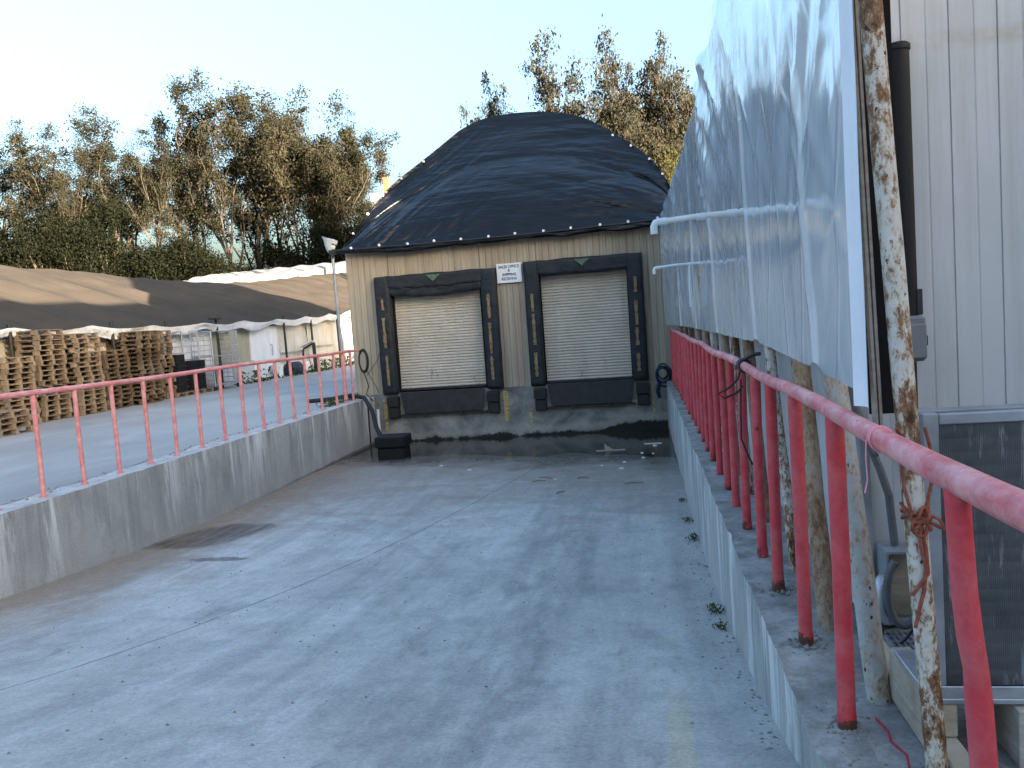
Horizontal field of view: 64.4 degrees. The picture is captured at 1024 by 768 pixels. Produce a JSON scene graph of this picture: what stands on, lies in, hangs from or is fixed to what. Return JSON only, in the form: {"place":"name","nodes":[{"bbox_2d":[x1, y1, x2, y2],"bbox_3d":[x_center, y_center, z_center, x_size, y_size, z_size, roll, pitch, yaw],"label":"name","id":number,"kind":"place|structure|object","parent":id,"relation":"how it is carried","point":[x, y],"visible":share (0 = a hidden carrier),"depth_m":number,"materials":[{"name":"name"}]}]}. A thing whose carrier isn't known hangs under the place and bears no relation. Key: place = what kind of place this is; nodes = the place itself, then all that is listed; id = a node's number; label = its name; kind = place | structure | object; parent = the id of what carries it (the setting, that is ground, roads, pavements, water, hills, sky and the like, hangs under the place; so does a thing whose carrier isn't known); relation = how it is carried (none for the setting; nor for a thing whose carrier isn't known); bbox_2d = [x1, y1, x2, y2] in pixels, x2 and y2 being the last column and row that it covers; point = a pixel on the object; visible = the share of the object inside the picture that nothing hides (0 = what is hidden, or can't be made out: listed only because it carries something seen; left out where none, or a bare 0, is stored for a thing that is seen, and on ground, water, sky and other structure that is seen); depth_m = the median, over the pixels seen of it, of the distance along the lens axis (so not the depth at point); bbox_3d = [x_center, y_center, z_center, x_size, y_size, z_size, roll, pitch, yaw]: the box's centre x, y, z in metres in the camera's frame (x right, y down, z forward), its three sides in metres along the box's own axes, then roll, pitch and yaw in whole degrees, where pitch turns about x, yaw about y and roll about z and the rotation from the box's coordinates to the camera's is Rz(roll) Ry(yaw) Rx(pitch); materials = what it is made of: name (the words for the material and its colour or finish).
{"place":"outdoors","nodes":[
{"label":"outdoors","id":0,"kind":"place"},
{"bbox_2d":[0,364,356,505],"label":"yard","id":1,"kind":"structure","parent":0,"point":[19,476],"depth_m":17.32,"materials":[{"name":"concrete"}]},
{"bbox_2d":[31,412,71,421],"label":"pallet","id":2,"kind":"object","parent":1,"relation":"on","point":[57,416],"visible":0.39,"depth_m":21.58,"materials":[{"name":"brown wood"}]},
{"bbox_2d":[40,407,72,416],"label":"pallet","id":3,"kind":"object","parent":2,"relation":"on","point":[55,412],"visible":0.37,"depth_m":21.54,"materials":[{"name":"brown wood"}]},
{"bbox_2d":[14,402,71,412],"bbox_3d":[-12.613,0.637,21.652,1.190,0.132,1.010,-3,4,8],"label":"pallet","id":4,"kind":"object","parent":3,"relation":"on","point":[49,407],"visible":0.38,"depth_m":21.55,"materials":[{"name":"brown wood"}]},
{"bbox_2d":[13,397,70,407],"bbox_3d":[-12.637,0.504,21.661,1.192,0.132,1.010,-3,4,8],"label":"pallet","id":5,"kind":"object","parent":4,"relation":"on","point":[50,402],"visible":0.38,"depth_m":21.55,"materials":[{"name":"brown wood"}]},
{"bbox_2d":[24,392,71,401],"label":"pallet","id":6,"kind":"object","parent":5,"relation":"on","point":[51,397],"visible":0.42,"depth_m":21.54,"materials":[{"name":"brown wood"}]},
{"bbox_2d":[27,391,69,396],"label":"pallet","id":7,"kind":"object","parent":6,"relation":"on","point":[52,393],"visible":0.09,"depth_m":21.51,"materials":[{"name":"brown wood"}]},
{"bbox_2d":[23,383,66,390],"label":"pallet","id":8,"kind":"object","parent":7,"relation":"on","point":[51,386],"visible":0.27,"depth_m":21.53,"materials":[{"name":"brown wood"}]},
{"bbox_2d":[9,378,68,387],"bbox_3d":[-12.671,-0.022,21.615,1.190,0.132,1.010,-3,4,8],"label":"pallet","id":9,"kind":"object","parent":8,"relation":"on","point":[48,382],"visible":0.51,"depth_m":21.50,"materials":[{"name":"brown wood"}]},
{"bbox_2d":[22,373,66,381],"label":"pallet","id":10,"kind":"object","parent":9,"relation":"on","point":[49,377],"visible":0.38,"depth_m":21.47,"materials":[{"name":"brown wood"}]},
{"bbox_2d":[7,368,67,377],"bbox_3d":[-12.698,-0.285,21.589,1.192,0.132,1.010,-3,4,10],"label":"pallet","id":11,"kind":"object","parent":10,"relation":"on","point":[48,372],"visible":0.4,"depth_m":21.46,"materials":[{"name":"brown wood"}]},
{"bbox_2d":[22,363,65,370],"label":"pallet","id":12,"kind":"object","parent":11,"relation":"on","point":[48,367],"visible":0.42,"depth_m":21.46,"materials":[{"name":"brown wood"}]},
{"bbox_2d":[22,358,66,365],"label":"pallet","id":13,"kind":"object","parent":12,"relation":"on","point":[47,362],"visible":0.49,"depth_m":21.47,"materials":[{"name":"brown wood"}]},
{"bbox_2d":[9,353,66,360],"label":"pallet","id":14,"kind":"object","parent":13,"relation":"on","point":[45,357],"visible":0.51,"depth_m":21.45,"materials":[{"name":"brown wood"}]},
{"bbox_2d":[5,349,64,357],"bbox_3d":[-12.750,-0.812,21.561,1.190,0.132,1.010,-3,4,10],"label":"pallet","id":15,"kind":"object","parent":14,"relation":"on","point":[37,352],"visible":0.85,"depth_m":21.41,"materials":[{"name":"brown wood"}]},
{"bbox_2d":[5,344,65,352],"bbox_3d":[-12.704,-0.948,21.547,1.190,0.132,1.010,-3,4,10],"label":"pallet","id":16,"kind":"object","parent":15,"relation":"on","point":[38,347],"visible":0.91,"depth_m":21.40,"materials":[{"name":"brown wood"}]},
{"bbox_2d":[4,339,64,346],"bbox_3d":[-12.748,-1.077,21.541,1.190,0.132,1.010,-3,4,10],"label":"pallet","id":17,"kind":"object","parent":16,"relation":"on","point":[37,342],"visible":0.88,"depth_m":21.39,"materials":[{"name":"brown wood"}]},
{"bbox_2d":[2,334,63,341],"bbox_3d":[-12.736,-1.207,21.491,1.190,0.132,1.010,-3,4,8],"label":"pallet","id":18,"kind":"object","parent":17,"relation":"on","point":[37,337],"visible":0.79,"depth_m":21.21,"materials":[{"name":"brown wood"}]},
{"bbox_2d":[0,265,353,424],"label":"shade house","id":19,"kind":"structure","parent":1,"relation":"on","point":[105,306],"depth_m":33.03,"materials":[{"name":"brown fabric"}]},
{"bbox_2d":[248,325,279,378],"bbox_3d":[-10.807,-1.425,35.696,0.197,2.260,2.700,-3,4,9],"label":"door","id":20,"kind":"structure","parent":19,"relation":"in","point":[263,343],"depth_m":35.59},
{"bbox_2d":[164,330,199,387],"bbox_3d":[-11.522,-0.745,28.553,0.648,2.216,1.056,-3,4,9],"label":"cage trolley","id":21,"kind":"object","parent":1,"relation":"on","point":[197,345],"visible":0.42,"depth_m":28.53,"materials":[{"name":"metal"}]},
{"bbox_2d":[189,330,239,390],"bbox_3d":[-11.005,-0.885,30.238,0.852,2.169,1.960,-3,4,9],"label":"cage trolley","id":22,"kind":"object","parent":1,"relation":"on","point":[234,347],"visible":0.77,"depth_m":30.56,"materials":[{"name":"metal"}]},
{"bbox_2d":[234,355,358,406],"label":"ground weeds","id":23,"kind":"object","parent":1,"relation":"on","point":[331,401],"visible":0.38,"depth_m":35.45,"materials":[{"name":"green plant"}]},
{"bbox_2d":[0,0,713,272],"label":"sky","id":24,"kind":"structure","parent":0,"point":[406,67],"materials":[{"name":"blue"}]},
{"bbox_2d":[0,453,800,767],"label":"ramp","id":25,"kind":"structure","parent":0,"point":[496,591],"depth_m":6.73,"materials":[{"name":"concrete"}]},
{"bbox_2d":[374,433,411,459],"bbox_3d":[-2.788,1.500,19.178,0.720,0.590,0.662,-3,4,9],"label":"sump tub","id":26,"kind":"object","parent":25,"relation":"on","point":[394,446],"visible":0.93,"depth_m":18.90,"materials":[{"name":"black plastic"}]},
{"bbox_2d":[309,393,381,435],"bbox_3d":[-3.869,0.861,20.514,3.065,1.183,0.925,0,6,43],"label":"drain hose","id":27,"kind":"object","parent":26,"relation":"on","point":[372,412],"visible":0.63,"depth_m":20.78,"materials":[{"name":"black rubber"}]},
{"bbox_2d":[0,402,998,767],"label":"grit","id":28,"kind":"object","parent":25,"relation":"on","point":[582,626],"visible":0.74,"depth_m":6.06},
{"bbox_2d":[352,429,675,457],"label":"water","id":29,"kind":"structure","parent":0,"point":[631,442],"depth_m":19.64,"materials":[{"name":"liquid"}]},
{"bbox_2d":[723,461,1023,767],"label":"path","id":30,"kind":"structure","parent":0,"point":[1005,760],"depth_m":3.80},
{"bbox_2d":[720,334,740,474],"bbox_3d":[2.244,-0.196,8.479,0.093,2.326,0.234,-6,5,-28],"label":"pole","id":31,"kind":"object","parent":30,"relation":"on","point":[724,343],"visible":0.09,"depth_m":8.45,"materials":[{"name":"metal"}]},
{"bbox_2d":[729,336,753,494],"bbox_3d":[2.107,-0.119,7.593,0.093,2.329,0.323,-5,5,-13],"label":"pole","id":32,"kind":"object","parent":30,"relation":"on","point":[734,346],"visible":0.19,"depth_m":7.56,"materials":[{"name":"metal"}]},
{"bbox_2d":[688,0,1023,624],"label":"wall","id":33,"kind":"structure","parent":30,"relation":"on","point":[967,80],"depth_m":4.06,"materials":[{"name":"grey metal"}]},
{"bbox_2d":[848,386,898,545],"bbox_3d":[1.834,0.386,4.136,0.222,0.886,0.069,-2,5,25],"label":"conduit","id":34,"kind":"object","parent":33,"relation":"attached to","point":[887,491],"visible":0.69,"depth_m":4.12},
{"bbox_2d":[875,542,912,645],"bbox_3d":[1.919,1.066,4.077,0.234,0.462,0.348,-3,4,9],"label":"electric meter","id":35,"kind":"object","parent":33,"relation":"attached to","point":[892,586],"visible":0.81,"depth_m":4.10,"materials":[{"name":"grey metal"}]},
{"bbox_2d":[892,41,917,403],"bbox_3d":[1.952,-0.631,4.039,0.112,2.065,0.112,-3,4,9],"label":"vent pipe","id":36,"kind":"object","parent":33,"relation":"attached to","point":[902,106],"visible":0.45,"depth_m":3.96,"materials":[{"name":"black plastic"}]},
{"bbox_2d":[910,289,927,360],"bbox_3d":[2.003,-0.294,4.047,0.097,0.355,0.166,-3,4,9],"label":"electrical box","id":37,"kind":"object","parent":33,"relation":"attached to","point":[919,333],"visible":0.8,"depth_m":3.98,"materials":[{"name":"grey metal"}]},
{"bbox_2d":[822,372,891,705],"bbox_3d":[1.503,0.229,3.690,0.102,2.350,0.579,-4,4,-5],"label":"pole","id":38,"kind":"object","parent":30,"relation":"on","point":[870,637],"visible":0.4,"depth_m":3.57,"materials":[{"name":"beige metal"}]},
{"bbox_2d":[883,631,914,648],"bbox_3d":[1.922,1.286,3.882,0.214,0.080,0.470,-3,4,9],"label":"steel grate","id":39,"kind":"object","parent":30,"relation":"on","point":[888,639],"visible":0.12,"depth_m":4.00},
{"bbox_2d":[883,640,969,767],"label":"timber skid","id":40,"kind":"object","parent":30,"relation":"on","point":[904,691],"visible":0.48,"depth_m":3.20,"materials":[{"name":"brown wood"}]},
{"bbox_2d":[893,403,1023,703],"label":"condenser","id":41,"kind":"object","parent":40,"relation":"on","point":[987,439],"visible":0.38,"depth_m":2.94,"materials":[{"name":"metal"}]},
{"bbox_2d":[994,704,1023,767],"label":"timber block","id":42,"kind":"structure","parent":30,"relation":"on","point":[1009,722],"depth_m":2.98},
{"bbox_3d":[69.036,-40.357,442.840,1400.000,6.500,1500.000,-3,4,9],"label":"ground","id":43,"kind":"structure","parent":0,"visible":0},
{"bbox_2d":[0,146,68,237],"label":"eucalyptus tree","id":44,"kind":"object","parent":43,"relation":"on","point":[3,189],"visible":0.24,"depth_m":97.49,"materials":[{"name":"green plant"}]},
{"bbox_2d":[0,121,74,241],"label":"eucalyptus tree","id":45,"kind":"object","parent":43,"relation":"on","point":[21,204],"visible":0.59,"depth_m":92.91,"materials":[{"name":"green plant"}]},
{"bbox_2d":[0,201,81,270],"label":"bush","id":46,"kind":"object","parent":43,"relation":"on","point":[24,254],"visible":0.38,"depth_m":86.45,"materials":[{"name":"green plant"}]},
{"bbox_2d":[0,102,119,225],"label":"eucalyptus tree","id":47,"kind":"object","parent":43,"relation":"on","point":[88,130],"visible":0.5,"depth_m":90.82,"materials":[{"name":"green plant"}]},
{"bbox_2d":[38,139,93,231],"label":"eucalyptus tree","id":48,"kind":"object","parent":43,"relation":"on","point":[63,207],"visible":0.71,"depth_m":88.03,"materials":[{"name":"green plant"}]},
{"bbox_2d":[37,217,110,273],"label":"bush","id":49,"kind":"object","parent":43,"relation":"on","point":[57,251],"visible":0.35,"depth_m":86.06,"materials":[{"name":"green plant"}]},
{"bbox_2d":[47,188,149,277],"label":"bush","id":50,"kind":"object","parent":43,"relation":"on","point":[113,220],"visible":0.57,"depth_m":86.58,"materials":[{"name":"green plant"}]},
{"bbox_2d":[96,243,154,277],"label":"bush","id":51,"kind":"object","parent":43,"relation":"on","point":[123,266],"visible":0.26,"depth_m":86.11,"materials":[{"name":"green plant"}]},
{"bbox_2d":[77,131,177,261],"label":"eucalyptus tree","id":52,"kind":"object","parent":43,"relation":"on","point":[115,158],"visible":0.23,"depth_m":95.47,"materials":[{"name":"green plant"}]},
{"bbox_2d":[74,116,206,254],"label":"eucalyptus tree","id":53,"kind":"object","parent":43,"relation":"on","point":[93,186],"visible":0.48,"depth_m":89.64,"materials":[{"name":"green plant"}]},
{"bbox_2d":[109,124,193,267],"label":"eucalyptus tree","id":54,"kind":"object","parent":43,"relation":"on","point":[159,204],"visible":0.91,"depth_m":86.78,"materials":[{"name":"green plant"}]},
{"bbox_2d":[122,233,192,279],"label":"bush","id":55,"kind":"object","parent":43,"relation":"on","point":[156,264],"visible":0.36,"depth_m":85.06,"materials":[{"name":"green plant"}]},
{"bbox_2d":[139,131,232,254],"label":"eucalyptus tree","id":56,"kind":"object","parent":43,"relation":"on","point":[214,210],"visible":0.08,"depth_m":97.35,"materials":[{"name":"green plant"}]},
{"bbox_2d":[0,397,376,598],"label":"retaining wall","id":57,"kind":"structure","parent":43,"relation":"on","point":[65,531],"depth_m":12.15,"materials":[{"name":"concrete"}]},
{"bbox_2d":[0,349,359,510],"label":"railing","id":58,"kind":"object","parent":57,"relation":"on","point":[31,394],"visible":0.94,"depth_m":12.89,"materials":[{"name":"metal"}]},
{"bbox_2d":[322,236,347,402],"bbox_3d":[-4.404,-1.596,20.408,0.397,4.208,0.237,-2,5,24],"label":"lamp post","id":59,"kind":"object","parent":57,"relation":"on","point":[330,244],"visible":0.97,"depth_m":20.32,"materials":[{"name":"grey metal"}]},
{"bbox_2d":[143,66,236,255],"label":"eucalyptus tree","id":60,"kind":"object","parent":43,"relation":"on","point":[161,123],"visible":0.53,"depth_m":89.96,"materials":[{"name":"green plant"}]},
{"bbox_2d":[156,217,229,280],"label":"bush","id":61,"kind":"object","parent":43,"relation":"on","point":[178,244],"visible":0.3,"depth_m":85.31,"materials":[{"name":"green plant"}]},
{"bbox_2d":[168,246,248,280],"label":"bush","id":62,"kind":"object","parent":43,"relation":"on","point":[214,263],"visible":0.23,"depth_m":84.29,"materials":[{"name":"green plant"}]},
{"bbox_2d":[166,74,265,266],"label":"eucalyptus tree","id":63,"kind":"object","parent":43,"relation":"on","point":[214,220],"visible":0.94,"depth_m":87.45,"materials":[{"name":"green plant"}]},
{"bbox_2d":[201,133,282,267],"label":"eucalyptus tree","id":64,"kind":"object","parent":43,"relation":"on","point":[251,242],"visible":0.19,"depth_m":98.53,"materials":[{"name":"green plant"}]},
{"bbox_2d":[187,270,316,359],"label":"grow tunnel","id":65,"kind":"structure","parent":43,"relation":"on","point":[270,276],"depth_m":61.91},
{"bbox_2d":[197,88,323,269],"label":"eucalyptus tree","id":66,"kind":"object","parent":43,"relation":"on","point":[265,222],"visible":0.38,"depth_m":88.44,"materials":[{"name":"green plant"}]},
{"bbox_2d":[214,90,309,248],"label":"eucalyptus tree","id":67,"kind":"object","parent":43,"relation":"on","point":[250,175],"visible":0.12,"depth_m":94.38,"materials":[{"name":"green plant"}]},
{"bbox_2d":[184,265,344,342],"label":"grow tunnel","id":68,"kind":"structure","parent":43,"relation":"on","point":[321,269],"depth_m":68.75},
{"bbox_2d":[188,261,346,280],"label":"grow tunnel","id":69,"kind":"structure","parent":43,"relation":"on","point":[340,266],"depth_m":74.89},
{"bbox_2d":[239,226,302,269],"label":"bush","id":70,"kind":"object","parent":43,"relation":"on","point":[270,254],"visible":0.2,"depth_m":85.74,"materials":[{"name":"green plant"}]},
{"bbox_2d":[233,80,326,254],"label":"eucalyptus tree","id":71,"kind":"object","parent":43,"relation":"on","point":[277,171],"visible":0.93,"depth_m":86.10,"materials":[{"name":"green plant"}]},
{"bbox_2d":[260,245,322,269],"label":"bush","id":72,"kind":"object","parent":43,"relation":"on","point":[300,260],"visible":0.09,"depth_m":83.11,"materials":[{"name":"green plant"}]},
{"bbox_2d":[256,98,374,237],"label":"eucalyptus tree","id":73,"kind":"object","parent":43,"relation":"on","point":[345,139],"visible":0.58,"depth_m":87.10,"materials":[{"name":"green plant"}]},
{"bbox_2d":[266,89,370,237],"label":"eucalyptus tree","id":74,"kind":"object","parent":43,"relation":"on","point":[339,124],"visible":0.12,"depth_m":93.13,"materials":[{"name":"green plant"}]},
{"bbox_2d":[294,204,352,264],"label":"bush","id":75,"kind":"object","parent":43,"relation":"on","point":[317,244],"visible":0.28,"depth_m":83.64,"materials":[{"name":"green plant"}]},
{"bbox_2d":[313,132,394,230],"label":"eucalyptus tree","id":76,"kind":"object","parent":43,"relation":"on","point":[382,171],"visible":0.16,"depth_m":93.64,"materials":[{"name":"green plant"}]},
{"bbox_2d":[311,127,400,259],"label":"eucalyptus tree","id":77,"kind":"object","parent":43,"relation":"on","point":[334,176],"visible":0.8,"depth_m":85.73,"materials":[{"name":"green plant"}]},
{"bbox_2d":[349,163,402,218],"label":"eucalyptus tree","id":78,"kind":"object","parent":43,"relation":"on","point":[364,200],"visible":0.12,"depth_m":89.22,"materials":[{"name":"green plant"}]},
{"bbox_2d":[456,70,552,128],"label":"eucalyptus tree","id":79,"kind":"object","parent":43,"relation":"on","point":[492,108],"visible":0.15,"depth_m":61.47,"materials":[{"name":"green plant"}]},
{"bbox_2d":[345,227,679,440],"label":"dock building","id":80,"kind":"structure","parent":43,"relation":"on","point":[569,335],"depth_m":21.19,"materials":[{"name":"metal"}]},
{"bbox_2d":[394,290,485,390],"bbox_3d":[-1.916,-1.308,21.693,2.440,2.870,0.064,-3,4,9],"label":"door","id":81,"kind":"structure","parent":80,"relation":"in","point":[440,338],"depth_m":21.72,"materials":[{"name":"metal"}]},
{"bbox_2d":[336,112,669,254],"bbox_3d":[0.470,-6.124,25.616,9.067,4.204,10.367,-3,4,9],"label":"roof tarp","id":82,"kind":"object","parent":80,"relation":"on","point":[505,177],"visible":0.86,"depth_m":21.67,"materials":[{"name":"black plastic"}]},
{"bbox_2d":[496,262,521,283],"bbox_3d":[-0.071,-2.877,21.052,0.650,0.500,0.078,-3,4,9],"label":"dock sign","id":83,"kind":"object","parent":80,"relation":"attached to","point":[509,272],"visible":1,"depth_m":21.02,"materials":[{"name":"white metal"}]},
{"bbox_2d":[541,269,631,382],"bbox_3d":[1.924,-1.510,21.076,2.290,2.870,0.064,-3,4,9],"label":"door","id":84,"kind":"structure","parent":80,"relation":"in","point":[586,315],"depth_m":21.08,"materials":[{"name":"metal"}]},
{"bbox_2d":[655,363,671,398],"bbox_3d":[3.822,-0.084,20.350,0.460,0.893,0.292,-3,4,9],"label":"hose coil","id":85,"kind":"object","parent":80,"relation":"hanging from","point":[667,368],"visible":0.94,"depth_m":20.32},
{"bbox_2d":[518,27,626,132],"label":"eucalyptus tree","id":86,"kind":"object","parent":43,"relation":"on","point":[548,90],"visible":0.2,"depth_m":57.23,"materials":[{"name":"green plant"}]},
{"bbox_2d":[583,13,680,177],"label":"eucalyptus tree","id":87,"kind":"object","parent":43,"relation":"on","point":[609,83],"visible":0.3,"depth_m":57.16,"materials":[{"name":"green plant"}]},
{"bbox_2d":[607,94,685,184],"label":"eucalyptus tree","id":88,"kind":"object","parent":43,"relation":"on","point":[635,140],"visible":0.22,"depth_m":52.88,"materials":[{"name":"green plant"}]},
{"bbox_2d":[632,30,694,168],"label":"eucalyptus tree","id":89,"kind":"object","parent":43,"relation":"on","point":[683,106],"visible":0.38,"depth_m":56.66,"materials":[{"name":"green plant"}]},
{"bbox_2d":[654,137,680,186],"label":"bush","id":90,"kind":"object","parent":43,"relation":"on","point":[670,174],"visible":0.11,"depth_m":49.79,"materials":[{"name":"green plant"}]},
{"bbox_2d":[646,56,694,149],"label":"eucalyptus tree","id":91,"kind":"object","parent":43,"relation":"on","point":[680,126],"visible":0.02,"depth_m":61.58,"materials":[{"name":"green plant"}]},
{"bbox_2d":[666,380,925,767],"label":"retaining wall","id":92,"kind":"structure","parent":43,"relation":"on","point":[790,690],"depth_m":4.56,"materials":[{"name":"concrete"}]},
{"bbox_2d":[742,339,769,522],"bbox_3d":[1.956,-0.034,6.625,0.092,2.330,0.356,-5,4,-10],"label":"pole","id":93,"kind":"object","parent":92,"relation":"on","point":[748,347],"visible":0.17,"depth_m":6.59,"materials":[{"name":"metal"}]},
{"bbox_2d":[764,345,795,572],"bbox_3d":[1.780,0.065,5.506,0.076,2.336,0.611,-4,4,0],"label":"pole","id":94,"kind":"object","parent":92,"relation":"on","point":[784,468],"visible":0.4,"depth_m":5.39,"materials":[{"name":"metal"}]},
{"bbox_2d":[790,357,833,631],"bbox_3d":[1.617,0.161,4.472,0.104,2.348,0.532,-4,4,1],"label":"pole","id":95,"kind":"object","parent":92,"relation":"on","point":[818,536],"visible":0.44,"depth_m":4.38,"materials":[{"name":"metal"}]},
{"bbox_2d":[758,583,870,743],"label":"mortar crumbs","id":96,"kind":"object","parent":92,"relation":"on","point":[834,720],"visible":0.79,"depth_m":4.08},
{"bbox_2d":[670,327,1023,767],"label":"railing","id":97,"kind":"object","parent":92,"relation":"on","point":[699,379],"visible":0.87,"depth_m":3.29,"materials":[{"name":"metal"}]},
{"bbox_2d":[718,352,760,465],"bbox_3d":[1.758,0.209,6.192,0.332,0.907,0.174,-2,5,27],"label":"strap","id":98,"kind":"object","parent":97,"relation":"attached to","point":[745,359],"visible":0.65,"depth_m":6.15,"materials":[{"name":"rubber"}]},
{"bbox_2d":[864,425,892,492],"bbox_3d":[1.188,0.243,2.630,0.104,0.213,0.043,-3,4,9],"label":"marker tape","id":99,"kind":"object","parent":97,"relation":"attached to","point":[871,430],"visible":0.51,"depth_m":2.62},
{"bbox_2d":[858,0,948,767],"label":"pole","id":100,"kind":"object","parent":92,"relation":"on","point":[882,144],"visible":0.94,"depth_m":2.73,"materials":[{"name":"metal"}]},
{"bbox_2d":[659,0,894,425],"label":"plastic screen","id":101,"kind":"object","parent":100,"relation":"attached to","point":[776,147],"visible":0.95,"depth_m":4.07,"materials":[{"name":"plastic"}]},
{"bbox_2d":[650,208,742,234],"bbox_3d":[1.370,-1.166,5.799,0.758,0.131,0.054,-3,4,9],"label":"drain pipe","id":102,"kind":"object","parent":101,"relation":"attached to","point":[656,223],"visible":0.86,"depth_m":5.79,"materials":[{"name":"white plastic"}]},
{"bbox_2d":[895,427,945,628],"bbox_3d":[1.396,0.485,2.790,0.152,0.696,0.119,-3,4,9],"label":"twine","id":103,"kind":"object","parent":100,"relation":"attached to","point":[925,518],"visible":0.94,"depth_m":2.75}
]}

